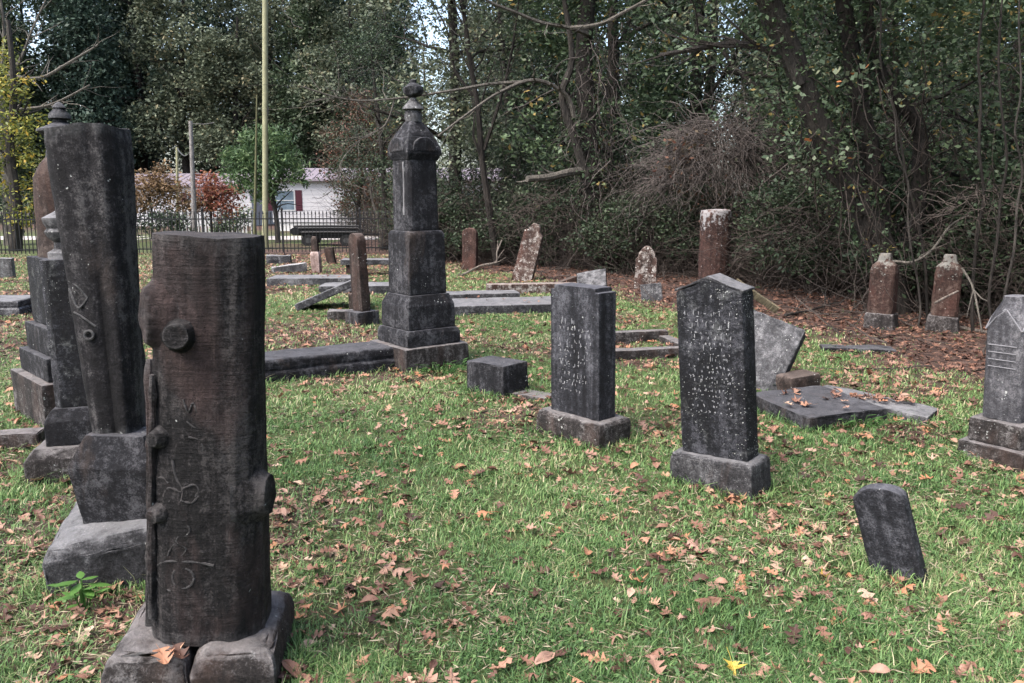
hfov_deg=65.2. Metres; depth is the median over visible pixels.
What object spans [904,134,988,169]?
undergrowth shrub
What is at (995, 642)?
fallen leaf
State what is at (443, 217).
undergrowth shrub
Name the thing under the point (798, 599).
fallen leaf
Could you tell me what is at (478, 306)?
ledger slab
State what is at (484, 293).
ledger slab
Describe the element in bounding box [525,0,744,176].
understorey tree
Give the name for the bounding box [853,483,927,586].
tablet
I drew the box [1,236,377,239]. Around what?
road
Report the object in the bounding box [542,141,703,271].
undergrowth shrub
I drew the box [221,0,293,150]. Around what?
tall tree
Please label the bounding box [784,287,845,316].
fallen branch
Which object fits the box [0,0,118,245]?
dark tree
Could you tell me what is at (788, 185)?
undergrowth shrub
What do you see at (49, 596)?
fallen leaf
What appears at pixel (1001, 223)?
undergrowth shrub
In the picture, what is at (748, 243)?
undergrowth shrub
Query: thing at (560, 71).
tall tree
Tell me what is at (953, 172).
undergrowth shrub
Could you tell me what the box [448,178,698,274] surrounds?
undergrowth shrub
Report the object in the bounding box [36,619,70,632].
fallen leaf
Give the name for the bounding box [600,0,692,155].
tall tree
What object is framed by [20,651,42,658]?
fallen leaf
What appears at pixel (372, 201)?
pale bare tree
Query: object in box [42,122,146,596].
broken column
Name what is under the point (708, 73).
understorey tree
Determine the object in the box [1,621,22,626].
fallen leaf
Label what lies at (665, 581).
fallen leaf
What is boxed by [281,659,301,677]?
fallen leaf
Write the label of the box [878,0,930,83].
tall tree
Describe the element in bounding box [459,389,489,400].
weed
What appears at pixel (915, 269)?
sapling
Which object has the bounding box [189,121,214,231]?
utility pole
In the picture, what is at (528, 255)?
leaning headstone
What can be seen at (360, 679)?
fallen leaf
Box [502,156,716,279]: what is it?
undergrowth shrub
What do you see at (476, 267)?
fallen branch
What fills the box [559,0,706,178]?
tall tree
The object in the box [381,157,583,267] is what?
undergrowth shrub
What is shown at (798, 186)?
undergrowth shrub
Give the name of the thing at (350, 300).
support block
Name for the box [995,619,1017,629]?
fallen leaf
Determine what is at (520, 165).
undergrowth shrub
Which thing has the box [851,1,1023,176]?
understorey tree
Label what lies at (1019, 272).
undergrowth shrub
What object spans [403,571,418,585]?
fallen leaf
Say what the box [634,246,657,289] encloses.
lichened headstone
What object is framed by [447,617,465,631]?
fallen leaf
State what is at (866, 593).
fallen leaf
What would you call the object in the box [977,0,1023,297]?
sapling
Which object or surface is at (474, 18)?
tall tree
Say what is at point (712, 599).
fallen leaf
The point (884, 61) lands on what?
tall tree
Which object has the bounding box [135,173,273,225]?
white house
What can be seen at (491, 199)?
undergrowth shrub
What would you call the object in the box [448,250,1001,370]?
brushwood litter
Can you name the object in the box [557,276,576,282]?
tilted slab
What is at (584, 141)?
vine covered tree
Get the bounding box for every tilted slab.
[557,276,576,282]
[577,269,606,285]
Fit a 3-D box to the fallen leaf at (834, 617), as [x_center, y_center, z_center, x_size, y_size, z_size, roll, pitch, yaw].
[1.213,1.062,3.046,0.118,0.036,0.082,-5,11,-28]
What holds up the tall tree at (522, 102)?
on the ground at (606, 580)
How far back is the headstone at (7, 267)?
16.53 m
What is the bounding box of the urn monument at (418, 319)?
[370,79,468,372]
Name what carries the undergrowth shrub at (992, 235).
on the ground at (606, 580)
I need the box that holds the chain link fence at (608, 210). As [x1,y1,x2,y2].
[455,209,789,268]
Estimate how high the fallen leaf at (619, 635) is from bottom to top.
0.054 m
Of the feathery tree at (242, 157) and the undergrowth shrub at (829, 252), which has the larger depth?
the feathery tree at (242, 157)
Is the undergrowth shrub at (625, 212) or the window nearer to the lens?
the undergrowth shrub at (625, 212)
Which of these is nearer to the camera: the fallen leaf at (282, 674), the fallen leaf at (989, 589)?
the fallen leaf at (282, 674)
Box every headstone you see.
[0,258,15,278]
[462,228,477,269]
[511,223,543,280]
[536,282,630,450]
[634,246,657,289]
[670,273,770,500]
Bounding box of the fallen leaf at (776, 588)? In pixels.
[765,586,784,599]
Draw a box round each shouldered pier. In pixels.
[863,253,898,329]
[925,254,962,332]
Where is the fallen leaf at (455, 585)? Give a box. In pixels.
[445,578,467,591]
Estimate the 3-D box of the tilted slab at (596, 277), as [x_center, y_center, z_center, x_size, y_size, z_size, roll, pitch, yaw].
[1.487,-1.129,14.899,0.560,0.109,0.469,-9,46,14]
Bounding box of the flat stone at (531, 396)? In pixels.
[512,389,550,401]
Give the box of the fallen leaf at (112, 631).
[105,627,123,636]
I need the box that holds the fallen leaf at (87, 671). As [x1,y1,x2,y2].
[74,665,95,677]
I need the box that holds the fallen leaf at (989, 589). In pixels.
[980,586,1009,593]
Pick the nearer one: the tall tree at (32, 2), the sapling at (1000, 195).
the sapling at (1000, 195)
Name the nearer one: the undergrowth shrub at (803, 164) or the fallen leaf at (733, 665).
the fallen leaf at (733, 665)
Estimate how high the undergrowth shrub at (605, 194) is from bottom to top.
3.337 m
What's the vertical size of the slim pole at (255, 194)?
5.091 m
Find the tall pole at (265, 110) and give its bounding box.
[262,0,268,247]
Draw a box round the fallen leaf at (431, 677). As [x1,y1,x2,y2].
[415,667,437,682]
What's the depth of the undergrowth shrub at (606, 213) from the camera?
18.49 m
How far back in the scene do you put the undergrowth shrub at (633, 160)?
22.60 m
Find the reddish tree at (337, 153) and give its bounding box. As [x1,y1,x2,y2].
[301,67,401,227]
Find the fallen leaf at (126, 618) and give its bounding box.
[123,616,131,624]
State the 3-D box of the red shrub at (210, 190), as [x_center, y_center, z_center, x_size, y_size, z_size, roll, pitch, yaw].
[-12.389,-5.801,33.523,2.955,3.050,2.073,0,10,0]
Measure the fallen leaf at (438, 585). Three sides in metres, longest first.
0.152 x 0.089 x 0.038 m
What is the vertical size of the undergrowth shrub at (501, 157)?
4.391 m
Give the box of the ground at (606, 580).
[0,202,1023,682]
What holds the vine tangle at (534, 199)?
on the ground at (606, 580)
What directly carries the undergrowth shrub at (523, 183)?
on the ground at (606, 580)
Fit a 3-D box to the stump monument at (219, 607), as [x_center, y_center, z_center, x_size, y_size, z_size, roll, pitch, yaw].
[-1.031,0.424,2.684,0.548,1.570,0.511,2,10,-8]
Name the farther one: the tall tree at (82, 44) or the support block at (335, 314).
the tall tree at (82, 44)
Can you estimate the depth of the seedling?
3.17 m
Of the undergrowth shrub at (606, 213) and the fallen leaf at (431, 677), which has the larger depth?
the undergrowth shrub at (606, 213)
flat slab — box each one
[756,385,886,430]
[824,385,939,423]
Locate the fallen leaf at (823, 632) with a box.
[815,623,833,641]
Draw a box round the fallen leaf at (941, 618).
[935,611,965,626]
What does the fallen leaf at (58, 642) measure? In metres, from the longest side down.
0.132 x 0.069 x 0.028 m
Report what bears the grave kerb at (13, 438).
on the ground at (606, 580)
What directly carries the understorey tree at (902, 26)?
on the ground at (606, 580)
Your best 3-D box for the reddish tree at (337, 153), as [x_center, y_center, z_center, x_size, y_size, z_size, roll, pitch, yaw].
[-5.996,-7.563,32.295,4.932,6.956,2.998,1,10,7]
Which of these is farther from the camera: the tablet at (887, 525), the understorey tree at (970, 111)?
the understorey tree at (970, 111)
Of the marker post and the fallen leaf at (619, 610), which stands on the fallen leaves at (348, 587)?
the fallen leaf at (619, 610)
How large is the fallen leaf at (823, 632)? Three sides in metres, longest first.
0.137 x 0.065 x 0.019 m
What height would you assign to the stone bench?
0.388 m
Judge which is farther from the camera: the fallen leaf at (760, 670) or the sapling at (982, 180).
the sapling at (982, 180)
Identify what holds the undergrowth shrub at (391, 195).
on the ground at (606, 580)
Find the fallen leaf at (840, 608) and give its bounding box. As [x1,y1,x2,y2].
[829,598,849,617]
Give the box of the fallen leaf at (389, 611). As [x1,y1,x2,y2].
[382,602,401,619]
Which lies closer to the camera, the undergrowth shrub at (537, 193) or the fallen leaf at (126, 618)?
the fallen leaf at (126, 618)
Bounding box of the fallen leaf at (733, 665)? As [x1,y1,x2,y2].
[723,651,745,675]
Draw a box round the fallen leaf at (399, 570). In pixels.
[392,567,411,577]
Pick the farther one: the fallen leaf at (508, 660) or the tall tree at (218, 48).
the tall tree at (218, 48)
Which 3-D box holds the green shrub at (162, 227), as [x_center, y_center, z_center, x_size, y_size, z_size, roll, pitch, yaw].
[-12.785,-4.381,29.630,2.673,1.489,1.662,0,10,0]
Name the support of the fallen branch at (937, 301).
on the ground at (606, 580)
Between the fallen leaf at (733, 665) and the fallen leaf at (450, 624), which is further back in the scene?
the fallen leaf at (450, 624)
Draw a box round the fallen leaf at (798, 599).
[793,594,805,602]
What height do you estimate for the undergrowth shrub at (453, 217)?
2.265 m
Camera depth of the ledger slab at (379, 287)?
13.81 m
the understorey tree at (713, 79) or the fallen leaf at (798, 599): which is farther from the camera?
the understorey tree at (713, 79)
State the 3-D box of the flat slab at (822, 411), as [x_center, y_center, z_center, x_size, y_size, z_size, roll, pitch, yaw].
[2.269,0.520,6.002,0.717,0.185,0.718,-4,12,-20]
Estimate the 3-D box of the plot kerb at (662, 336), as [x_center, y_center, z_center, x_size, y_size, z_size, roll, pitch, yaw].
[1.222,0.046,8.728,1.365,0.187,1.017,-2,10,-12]
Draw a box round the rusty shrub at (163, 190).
[135,158,216,239]
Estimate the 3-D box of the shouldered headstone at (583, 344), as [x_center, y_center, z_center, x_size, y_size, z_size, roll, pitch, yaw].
[0.476,0.166,5.396,0.316,1.098,0.605,-9,13,-40]
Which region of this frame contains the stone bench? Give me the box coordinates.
[340,258,388,274]
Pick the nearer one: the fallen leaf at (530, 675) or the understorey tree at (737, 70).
the fallen leaf at (530, 675)
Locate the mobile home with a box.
[268,168,531,230]
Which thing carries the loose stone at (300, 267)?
on the ground at (606, 580)
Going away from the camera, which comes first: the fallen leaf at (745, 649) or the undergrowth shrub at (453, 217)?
the fallen leaf at (745, 649)
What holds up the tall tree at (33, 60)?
on the ground at (606, 580)
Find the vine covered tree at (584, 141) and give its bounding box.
[250,0,726,272]
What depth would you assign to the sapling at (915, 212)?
10.33 m
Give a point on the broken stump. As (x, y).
(330, 255)
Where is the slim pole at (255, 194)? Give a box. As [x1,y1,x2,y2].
[253,95,257,234]
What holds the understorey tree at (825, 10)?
on the ground at (606, 580)
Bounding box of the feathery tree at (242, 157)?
[206,116,319,242]
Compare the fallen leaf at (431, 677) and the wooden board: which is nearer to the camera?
the fallen leaf at (431, 677)
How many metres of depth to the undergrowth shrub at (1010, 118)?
14.79 m
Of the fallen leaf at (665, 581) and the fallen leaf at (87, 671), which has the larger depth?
the fallen leaf at (665, 581)
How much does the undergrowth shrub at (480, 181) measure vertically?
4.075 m
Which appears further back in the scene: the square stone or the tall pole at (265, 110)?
the tall pole at (265, 110)
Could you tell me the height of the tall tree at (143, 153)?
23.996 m
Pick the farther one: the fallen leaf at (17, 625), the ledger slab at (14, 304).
the ledger slab at (14, 304)
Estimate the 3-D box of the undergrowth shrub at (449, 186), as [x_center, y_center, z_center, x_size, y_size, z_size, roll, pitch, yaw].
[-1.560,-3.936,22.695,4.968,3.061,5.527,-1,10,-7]
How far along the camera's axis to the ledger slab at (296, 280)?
15.06 m
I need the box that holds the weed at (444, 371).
[407,357,468,374]
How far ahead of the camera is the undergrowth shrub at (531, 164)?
22.05 m
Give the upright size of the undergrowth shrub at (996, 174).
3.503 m
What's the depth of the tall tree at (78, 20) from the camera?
54.84 m
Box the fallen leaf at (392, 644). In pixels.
[381,637,401,647]
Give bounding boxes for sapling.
[870,0,928,319]
[880,79,925,327]
[960,0,1021,332]
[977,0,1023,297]
[987,0,1011,318]
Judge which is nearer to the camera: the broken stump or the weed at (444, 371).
the weed at (444, 371)
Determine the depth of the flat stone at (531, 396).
6.54 m
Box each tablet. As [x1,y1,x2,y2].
[345,233,379,325]
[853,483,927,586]
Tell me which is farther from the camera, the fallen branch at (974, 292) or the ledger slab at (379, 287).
the ledger slab at (379, 287)
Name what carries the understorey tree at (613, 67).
on the ground at (606, 580)
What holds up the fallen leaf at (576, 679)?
on the grass at (534, 549)
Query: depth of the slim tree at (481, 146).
19.07 m
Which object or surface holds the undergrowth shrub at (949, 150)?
on the ground at (606, 580)
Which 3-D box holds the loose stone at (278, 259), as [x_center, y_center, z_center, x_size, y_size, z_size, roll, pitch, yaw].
[-5.914,-2.054,20.294,0.627,0.289,0.376,-2,10,-12]
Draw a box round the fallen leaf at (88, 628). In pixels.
[72,622,97,642]
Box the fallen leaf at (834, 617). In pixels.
[813,610,847,624]
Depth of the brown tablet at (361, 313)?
10.37 m
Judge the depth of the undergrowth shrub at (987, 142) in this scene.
13.58 m
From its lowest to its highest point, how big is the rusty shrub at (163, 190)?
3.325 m
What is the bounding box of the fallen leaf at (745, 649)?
[726,643,753,653]
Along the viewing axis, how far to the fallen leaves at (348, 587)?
4.40 m
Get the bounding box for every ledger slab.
[0,295,31,315]
[267,275,350,285]
[319,282,388,293]
[446,290,519,297]
[452,296,550,315]
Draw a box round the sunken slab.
[819,344,895,353]
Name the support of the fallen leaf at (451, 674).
on the ground at (606, 580)
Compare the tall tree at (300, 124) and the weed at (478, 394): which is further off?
the tall tree at (300, 124)
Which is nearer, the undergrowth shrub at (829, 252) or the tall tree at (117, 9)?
the undergrowth shrub at (829, 252)
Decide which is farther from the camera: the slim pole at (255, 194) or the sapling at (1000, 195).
the slim pole at (255, 194)
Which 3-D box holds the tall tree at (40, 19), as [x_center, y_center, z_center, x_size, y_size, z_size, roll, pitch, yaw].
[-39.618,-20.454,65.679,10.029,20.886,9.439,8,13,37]
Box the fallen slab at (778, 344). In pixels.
[754,310,805,390]
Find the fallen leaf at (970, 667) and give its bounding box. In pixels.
[952,665,985,682]
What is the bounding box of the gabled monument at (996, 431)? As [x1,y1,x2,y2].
[958,294,1023,473]
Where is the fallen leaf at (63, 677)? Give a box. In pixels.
[49,674,70,681]
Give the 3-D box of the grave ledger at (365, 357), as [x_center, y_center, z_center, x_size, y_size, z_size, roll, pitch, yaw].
[-1.930,0.218,7.472,1.753,0.262,0.510,-6,12,-31]
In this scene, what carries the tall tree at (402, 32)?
on the ground at (606, 580)
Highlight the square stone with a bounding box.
[467,356,528,397]
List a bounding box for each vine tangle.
[393,168,511,254]
[482,156,625,267]
[694,163,867,303]
[896,154,1023,272]
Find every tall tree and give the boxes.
[0,0,67,216]
[0,0,70,220]
[8,0,108,122]
[22,0,146,172]
[30,0,167,168]
[75,0,185,172]
[88,0,189,172]
[103,0,246,172]
[141,0,259,172]
[168,0,295,172]
[219,0,305,163]
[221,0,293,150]
[258,0,369,167]
[268,0,386,152]
[271,0,374,164]
[284,0,402,167]
[340,0,432,165]
[353,0,432,167]
[431,0,539,166]
[464,0,568,167]
[479,2,555,159]
[538,0,627,180]
[541,6,605,164]
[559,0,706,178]
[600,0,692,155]
[717,1,853,205]
[817,0,920,146]
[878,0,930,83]
[899,4,1003,173]
[973,18,1023,133]
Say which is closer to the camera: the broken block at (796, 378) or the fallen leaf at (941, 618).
the fallen leaf at (941, 618)
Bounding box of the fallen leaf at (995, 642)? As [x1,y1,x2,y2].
[983,638,1003,650]
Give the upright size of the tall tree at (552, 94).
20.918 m
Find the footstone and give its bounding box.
[640,283,662,300]
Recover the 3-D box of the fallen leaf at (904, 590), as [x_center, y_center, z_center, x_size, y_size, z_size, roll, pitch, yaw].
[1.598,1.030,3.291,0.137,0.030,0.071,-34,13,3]
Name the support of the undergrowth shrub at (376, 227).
on the ground at (606, 580)
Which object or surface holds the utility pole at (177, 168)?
on the ground at (606, 580)
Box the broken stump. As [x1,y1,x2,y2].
[324,247,336,263]
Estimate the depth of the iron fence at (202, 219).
23.72 m
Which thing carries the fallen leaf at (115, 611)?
on the ground at (606, 580)
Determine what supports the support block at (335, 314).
on the ground at (606, 580)
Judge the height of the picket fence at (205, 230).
1.650 m
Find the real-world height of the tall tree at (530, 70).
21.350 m
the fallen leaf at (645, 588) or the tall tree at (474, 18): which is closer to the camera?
the fallen leaf at (645, 588)
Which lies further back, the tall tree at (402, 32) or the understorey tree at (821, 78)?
the tall tree at (402, 32)
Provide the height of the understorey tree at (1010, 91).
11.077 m
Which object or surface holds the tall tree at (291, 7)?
on the ground at (606, 580)
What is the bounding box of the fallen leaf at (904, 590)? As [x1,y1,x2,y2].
[894,584,915,595]
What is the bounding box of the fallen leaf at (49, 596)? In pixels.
[39,593,53,604]
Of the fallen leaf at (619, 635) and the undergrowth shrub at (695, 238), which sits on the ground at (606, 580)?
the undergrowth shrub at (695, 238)
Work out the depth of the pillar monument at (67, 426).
4.63 m
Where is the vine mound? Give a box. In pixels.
[584,62,814,277]
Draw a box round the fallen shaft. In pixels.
[486,282,575,293]
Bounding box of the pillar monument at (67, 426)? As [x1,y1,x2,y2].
[23,211,91,484]
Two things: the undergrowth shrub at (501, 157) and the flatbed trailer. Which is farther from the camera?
the flatbed trailer
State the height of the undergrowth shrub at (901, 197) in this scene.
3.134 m
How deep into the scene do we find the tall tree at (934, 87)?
61.28 m
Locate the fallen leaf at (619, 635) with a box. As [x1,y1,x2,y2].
[610,631,628,645]
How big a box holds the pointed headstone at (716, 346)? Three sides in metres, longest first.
1.292 x 0.505 x 0.246 m
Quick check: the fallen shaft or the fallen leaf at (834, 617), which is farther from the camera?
the fallen shaft
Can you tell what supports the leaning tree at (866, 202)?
on the ground at (606, 580)
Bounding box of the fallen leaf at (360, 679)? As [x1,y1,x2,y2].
[351,671,366,682]
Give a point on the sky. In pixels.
(438, 3)
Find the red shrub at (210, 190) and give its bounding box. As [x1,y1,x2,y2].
[188,168,252,231]
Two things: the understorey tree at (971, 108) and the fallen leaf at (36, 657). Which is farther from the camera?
the understorey tree at (971, 108)
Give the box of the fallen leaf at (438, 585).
[430,578,448,588]
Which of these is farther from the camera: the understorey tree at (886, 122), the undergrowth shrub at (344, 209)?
the undergrowth shrub at (344, 209)
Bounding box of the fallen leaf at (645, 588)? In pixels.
[636,586,651,596]
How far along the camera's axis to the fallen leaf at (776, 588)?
3.27 m
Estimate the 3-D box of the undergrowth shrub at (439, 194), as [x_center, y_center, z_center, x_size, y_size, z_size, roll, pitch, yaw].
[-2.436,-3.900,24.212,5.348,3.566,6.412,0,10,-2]
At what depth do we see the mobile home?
41.37 m
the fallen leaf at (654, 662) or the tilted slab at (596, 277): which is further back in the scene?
the tilted slab at (596, 277)
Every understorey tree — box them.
[281,0,575,224]
[293,1,446,249]
[359,44,491,224]
[376,0,638,187]
[451,0,756,188]
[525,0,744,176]
[525,0,988,216]
[534,0,886,261]
[552,0,837,183]
[597,0,746,186]
[704,0,1023,222]
[712,0,956,197]
[714,0,876,193]
[722,1,885,168]
[813,0,1023,215]
[838,0,1023,151]
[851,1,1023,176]
[871,1,1023,169]
[878,0,1012,161]
[899,10,1008,153]
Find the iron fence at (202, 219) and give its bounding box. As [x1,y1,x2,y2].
[0,207,392,253]
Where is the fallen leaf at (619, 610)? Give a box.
[613,605,629,616]
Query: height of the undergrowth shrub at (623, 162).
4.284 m
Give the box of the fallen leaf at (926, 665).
[910,658,935,673]
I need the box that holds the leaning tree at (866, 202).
[622,0,1023,321]
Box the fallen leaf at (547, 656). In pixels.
[530,651,554,666]
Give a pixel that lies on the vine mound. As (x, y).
(689, 136)
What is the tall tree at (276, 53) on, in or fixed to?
on the ground at (606, 580)
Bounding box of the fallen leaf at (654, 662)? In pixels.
[643,648,666,674]
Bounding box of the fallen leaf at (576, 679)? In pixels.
[568,674,583,682]
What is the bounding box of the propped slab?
[294,280,350,310]
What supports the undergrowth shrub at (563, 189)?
on the ground at (606, 580)
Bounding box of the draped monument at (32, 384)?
[10,102,145,426]
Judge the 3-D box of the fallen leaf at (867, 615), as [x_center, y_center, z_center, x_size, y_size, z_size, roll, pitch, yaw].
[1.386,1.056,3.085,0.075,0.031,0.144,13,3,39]
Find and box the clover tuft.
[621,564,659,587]
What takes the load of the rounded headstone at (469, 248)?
on the ground at (606, 580)
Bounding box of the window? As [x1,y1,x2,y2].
[275,190,295,210]
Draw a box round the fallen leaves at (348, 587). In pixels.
[0,253,1023,682]
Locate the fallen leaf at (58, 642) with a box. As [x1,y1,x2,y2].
[47,634,65,646]
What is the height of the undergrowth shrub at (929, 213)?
2.435 m
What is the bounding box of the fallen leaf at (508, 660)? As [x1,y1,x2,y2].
[490,657,520,669]
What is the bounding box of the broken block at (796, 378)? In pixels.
[776,369,820,389]
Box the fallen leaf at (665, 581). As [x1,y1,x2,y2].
[661,576,674,585]
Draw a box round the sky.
[5,0,1016,199]
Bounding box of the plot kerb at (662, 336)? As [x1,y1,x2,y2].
[615,329,678,360]
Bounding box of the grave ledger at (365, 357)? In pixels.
[265,341,394,382]
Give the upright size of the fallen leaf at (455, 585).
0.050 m
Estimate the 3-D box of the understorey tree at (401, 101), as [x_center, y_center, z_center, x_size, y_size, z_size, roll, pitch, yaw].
[-2.516,-6.917,27.615,5.309,7.377,4.948,-5,11,-24]
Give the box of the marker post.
[310,236,321,272]
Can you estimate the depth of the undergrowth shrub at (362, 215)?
35.77 m
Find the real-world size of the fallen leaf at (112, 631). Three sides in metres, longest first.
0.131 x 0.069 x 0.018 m
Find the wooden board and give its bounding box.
[736,278,779,312]
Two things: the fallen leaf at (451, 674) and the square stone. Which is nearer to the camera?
the fallen leaf at (451, 674)
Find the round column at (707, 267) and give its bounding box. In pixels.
[698,209,731,279]
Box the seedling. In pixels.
[46,571,110,609]
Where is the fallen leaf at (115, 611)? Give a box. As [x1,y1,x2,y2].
[112,610,125,618]
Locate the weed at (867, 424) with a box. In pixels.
[838,414,908,427]
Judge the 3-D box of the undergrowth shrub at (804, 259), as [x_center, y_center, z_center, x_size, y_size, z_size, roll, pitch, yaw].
[5.412,-2.160,13.706,5.079,2.917,5.443,2,10,12]
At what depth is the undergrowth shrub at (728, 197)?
16.82 m
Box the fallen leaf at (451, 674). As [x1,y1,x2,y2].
[445,667,460,682]
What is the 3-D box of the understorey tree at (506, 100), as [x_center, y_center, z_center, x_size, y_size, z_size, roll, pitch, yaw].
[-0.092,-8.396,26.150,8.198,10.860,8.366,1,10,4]
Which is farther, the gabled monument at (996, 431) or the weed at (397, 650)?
the gabled monument at (996, 431)
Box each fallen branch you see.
[458,240,505,275]
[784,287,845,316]
[934,290,958,303]
[961,268,986,331]
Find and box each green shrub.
[136,203,198,236]
[204,204,258,231]
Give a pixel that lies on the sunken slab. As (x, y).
(877, 348)
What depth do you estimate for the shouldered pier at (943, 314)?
9.72 m
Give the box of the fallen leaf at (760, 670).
[744,666,770,680]
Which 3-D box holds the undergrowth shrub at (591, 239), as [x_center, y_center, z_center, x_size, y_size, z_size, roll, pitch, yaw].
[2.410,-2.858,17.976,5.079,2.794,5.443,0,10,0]
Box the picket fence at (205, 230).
[179,200,252,233]
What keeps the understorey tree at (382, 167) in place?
on the ground at (606, 580)
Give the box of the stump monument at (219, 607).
[101,231,294,682]
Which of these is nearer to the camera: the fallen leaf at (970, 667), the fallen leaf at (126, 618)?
the fallen leaf at (970, 667)
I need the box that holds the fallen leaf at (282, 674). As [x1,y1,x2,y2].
[278,671,291,679]
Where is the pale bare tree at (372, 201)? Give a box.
[349,173,380,236]
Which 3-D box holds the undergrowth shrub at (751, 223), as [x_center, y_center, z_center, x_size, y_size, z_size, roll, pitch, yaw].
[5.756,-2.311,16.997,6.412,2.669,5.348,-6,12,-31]
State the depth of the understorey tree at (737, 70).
17.24 m
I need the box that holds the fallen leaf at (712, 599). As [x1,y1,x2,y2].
[694,596,727,607]
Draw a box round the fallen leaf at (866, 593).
[857,588,878,604]
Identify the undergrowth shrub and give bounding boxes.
[304,169,377,232]
[327,167,390,236]
[328,122,462,251]
[332,152,516,252]
[336,164,444,253]
[344,173,498,260]
[372,152,504,260]
[373,181,511,263]
[380,132,518,260]
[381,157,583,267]
[439,146,618,261]
[445,129,579,210]
[446,126,609,266]
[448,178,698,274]
[459,175,522,253]
[473,117,571,249]
[477,142,649,258]
[489,134,645,261]
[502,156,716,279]
[504,139,676,269]
[508,154,684,277]
[523,150,641,258]
[539,159,683,265]
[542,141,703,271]
[554,167,763,282]
[577,112,660,186]
[599,106,713,263]
[629,140,843,285]
[655,153,889,298]
[661,174,848,287]
[672,103,906,292]
[683,142,977,303]
[684,165,944,290]
[684,175,833,280]
[724,114,967,275]
[738,125,845,271]
[738,169,999,305]
[756,99,1023,308]
[761,117,1023,324]
[777,95,1023,293]
[782,141,1023,319]
[848,97,1004,273]
[852,77,1023,222]
[858,77,1023,322]
[866,120,1023,292]
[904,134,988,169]
[919,139,1023,335]
[925,143,1023,312]
[991,76,1023,156]
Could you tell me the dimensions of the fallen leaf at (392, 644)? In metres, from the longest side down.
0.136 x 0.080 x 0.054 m
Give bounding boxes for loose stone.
[266,255,291,263]
[271,262,307,272]
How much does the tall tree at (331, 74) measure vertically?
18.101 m
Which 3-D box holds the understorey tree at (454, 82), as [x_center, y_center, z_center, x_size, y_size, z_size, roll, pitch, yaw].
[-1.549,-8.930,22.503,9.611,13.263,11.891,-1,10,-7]
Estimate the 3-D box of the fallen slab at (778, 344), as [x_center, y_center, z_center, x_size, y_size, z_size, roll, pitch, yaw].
[2.076,0.145,6.992,0.701,0.795,0.266,25,-3,25]
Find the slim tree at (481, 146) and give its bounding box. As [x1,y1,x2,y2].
[380,0,556,265]
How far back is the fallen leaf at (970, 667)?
2.72 m
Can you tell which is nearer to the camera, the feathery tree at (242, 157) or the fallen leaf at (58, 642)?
the fallen leaf at (58, 642)
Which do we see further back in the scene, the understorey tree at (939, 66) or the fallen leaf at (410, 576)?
the understorey tree at (939, 66)
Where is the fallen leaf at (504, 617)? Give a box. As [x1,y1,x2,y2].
[495,616,518,625]
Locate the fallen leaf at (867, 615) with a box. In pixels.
[861,611,879,622]
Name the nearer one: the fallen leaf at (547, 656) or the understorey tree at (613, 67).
the fallen leaf at (547, 656)
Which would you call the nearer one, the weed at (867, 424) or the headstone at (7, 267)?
the weed at (867, 424)
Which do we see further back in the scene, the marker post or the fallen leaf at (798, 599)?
the marker post
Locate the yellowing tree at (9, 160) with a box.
[0,20,51,251]
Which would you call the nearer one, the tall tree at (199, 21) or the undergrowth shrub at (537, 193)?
the undergrowth shrub at (537, 193)
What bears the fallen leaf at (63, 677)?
on the ground at (606, 580)
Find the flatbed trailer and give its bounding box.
[290,225,380,245]
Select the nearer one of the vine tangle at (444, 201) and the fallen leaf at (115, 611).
the fallen leaf at (115, 611)
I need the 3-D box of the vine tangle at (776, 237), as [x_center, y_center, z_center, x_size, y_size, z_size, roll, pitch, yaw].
[5.150,-1.991,13.963,3.538,2.227,3.575,-8,13,-39]
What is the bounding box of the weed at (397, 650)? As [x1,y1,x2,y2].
[387,638,411,659]
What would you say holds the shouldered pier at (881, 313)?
on the ground at (606, 580)
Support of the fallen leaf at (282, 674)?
on the ground at (606, 580)
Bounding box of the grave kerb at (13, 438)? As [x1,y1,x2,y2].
[0,427,44,449]
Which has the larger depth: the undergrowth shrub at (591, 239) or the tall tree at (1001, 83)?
the tall tree at (1001, 83)
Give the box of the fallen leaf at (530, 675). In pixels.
[511,672,542,680]
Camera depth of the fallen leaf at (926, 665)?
2.74 m
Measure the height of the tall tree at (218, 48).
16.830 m
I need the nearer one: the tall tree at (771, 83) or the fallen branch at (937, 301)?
the fallen branch at (937, 301)
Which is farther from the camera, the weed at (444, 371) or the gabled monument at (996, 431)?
the weed at (444, 371)
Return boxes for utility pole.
[176,147,178,223]
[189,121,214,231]
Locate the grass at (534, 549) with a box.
[0,253,1023,682]
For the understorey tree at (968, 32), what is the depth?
12.33 m
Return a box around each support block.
[327,309,352,320]
[348,291,370,308]
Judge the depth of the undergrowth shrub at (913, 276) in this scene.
11.50 m
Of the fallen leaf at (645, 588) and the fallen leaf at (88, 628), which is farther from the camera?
the fallen leaf at (645, 588)
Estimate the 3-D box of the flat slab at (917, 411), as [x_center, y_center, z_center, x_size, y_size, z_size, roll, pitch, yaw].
[2.762,0.510,6.131,0.864,0.149,0.347,13,17,40]
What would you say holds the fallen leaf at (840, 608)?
on the ground at (606, 580)
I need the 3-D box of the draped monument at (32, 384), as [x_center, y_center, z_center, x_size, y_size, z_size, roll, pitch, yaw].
[-3.271,-0.571,5.974,0.814,2.351,0.809,10,14,44]
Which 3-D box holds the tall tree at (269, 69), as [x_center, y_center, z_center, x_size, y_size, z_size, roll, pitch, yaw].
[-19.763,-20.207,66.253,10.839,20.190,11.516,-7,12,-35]

